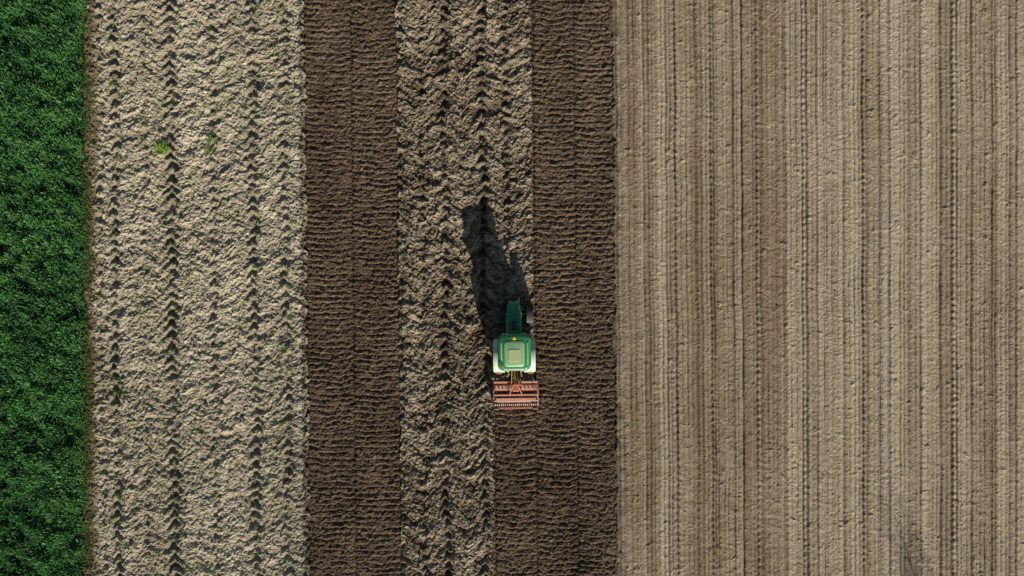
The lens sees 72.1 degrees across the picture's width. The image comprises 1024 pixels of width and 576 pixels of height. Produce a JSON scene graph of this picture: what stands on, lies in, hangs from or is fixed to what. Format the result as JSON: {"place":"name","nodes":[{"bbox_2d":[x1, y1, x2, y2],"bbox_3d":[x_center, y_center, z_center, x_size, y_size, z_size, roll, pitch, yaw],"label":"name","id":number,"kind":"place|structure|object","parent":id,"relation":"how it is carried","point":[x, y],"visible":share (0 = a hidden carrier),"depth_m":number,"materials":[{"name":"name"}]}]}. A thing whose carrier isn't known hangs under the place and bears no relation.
{"place":"outdoors","nodes":[
{"label":"outdoors","id":0,"kind":"place"},
{"bbox_2d":[0,0,89,575],"bbox_3d":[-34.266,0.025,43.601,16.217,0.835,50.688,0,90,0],"label":"green crop","id":1,"kind":"object","parent":0,"point":[34,460],"visible":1,"depth_m":43.65,"materials":[{"name":"green plant"}]},
{"bbox_2d":[83,0,310,575],"bbox_3d":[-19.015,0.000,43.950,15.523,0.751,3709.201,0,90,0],"label":"dry clod field","id":2,"kind":"structure","parent":0,"point":[227,186],"depth_m":43.98,"materials":[{"name":"soil"}]},
{"bbox_2d":[82,0,100,575],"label":"grass margin","id":3,"kind":"object","parent":2,"relation":"on","point":[88,361],"depth_m":43.85,"materials":[{"name":"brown plant"}]},
{"bbox_2d":[94,1,301,575],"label":"weeds","id":4,"kind":"object","parent":2,"relation":"on","point":[164,149],"visible":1,"depth_m":43.84,"materials":[{"name":"green plant"}]},
{"bbox_2d":[300,0,402,575],"bbox_3d":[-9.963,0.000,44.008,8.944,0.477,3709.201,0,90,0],"label":"tilled soil strip","id":5,"kind":"object","parent":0,"point":[352,296],"visible":1,"depth_m":44.05,"materials":[{"name":"brown soil"}]},
{"bbox_2d":[394,0,534,575],"bbox_3d":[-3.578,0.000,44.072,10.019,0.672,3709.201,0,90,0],"label":"ploughed soil strip","id":6,"kind":"object","parent":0,"point":[465,221],"visible":0.94,"depth_m":43.99,"materials":[{"name":"brown soil"}]},
{"bbox_2d":[493,297,535,383],"bbox_3d":[0.128,3.240,42.377,2.540,3.355,5.360,-1,90,0],"label":"tractor","id":7,"kind":"object","parent":6,"relation":"on","point":[513,348],"visible":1,"depth_m":42.10,"materials":[{"name":"metal"}]},
{"bbox_2d":[493,380,538,409],"bbox_3d":[0.231,6.567,43.440,2.850,1.220,1.775,-1,90,0],"label":"rotary harrow","id":8,"kind":"object","parent":7,"relation":"attached to","point":[513,402],"visible":1,"depth_m":43.40,"materials":[{"name":"red paint"}]},
{"bbox_2d":[491,0,618,575],"bbox_3d":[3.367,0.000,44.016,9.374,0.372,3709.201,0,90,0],"label":"tilled soil strip","id":9,"kind":"object","parent":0,"point":[553,461],"visible":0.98,"depth_m":44.05,"materials":[{"name":"brown soil"}]},
{"bbox_2d":[610,0,1023,575],"bbox_3d":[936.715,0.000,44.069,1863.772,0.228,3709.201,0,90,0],"label":"seedbed field","id":10,"kind":"structure","parent":0,"point":[817,227],"depth_m":44.03,"materials":[{"name":"soil"}]}
]}

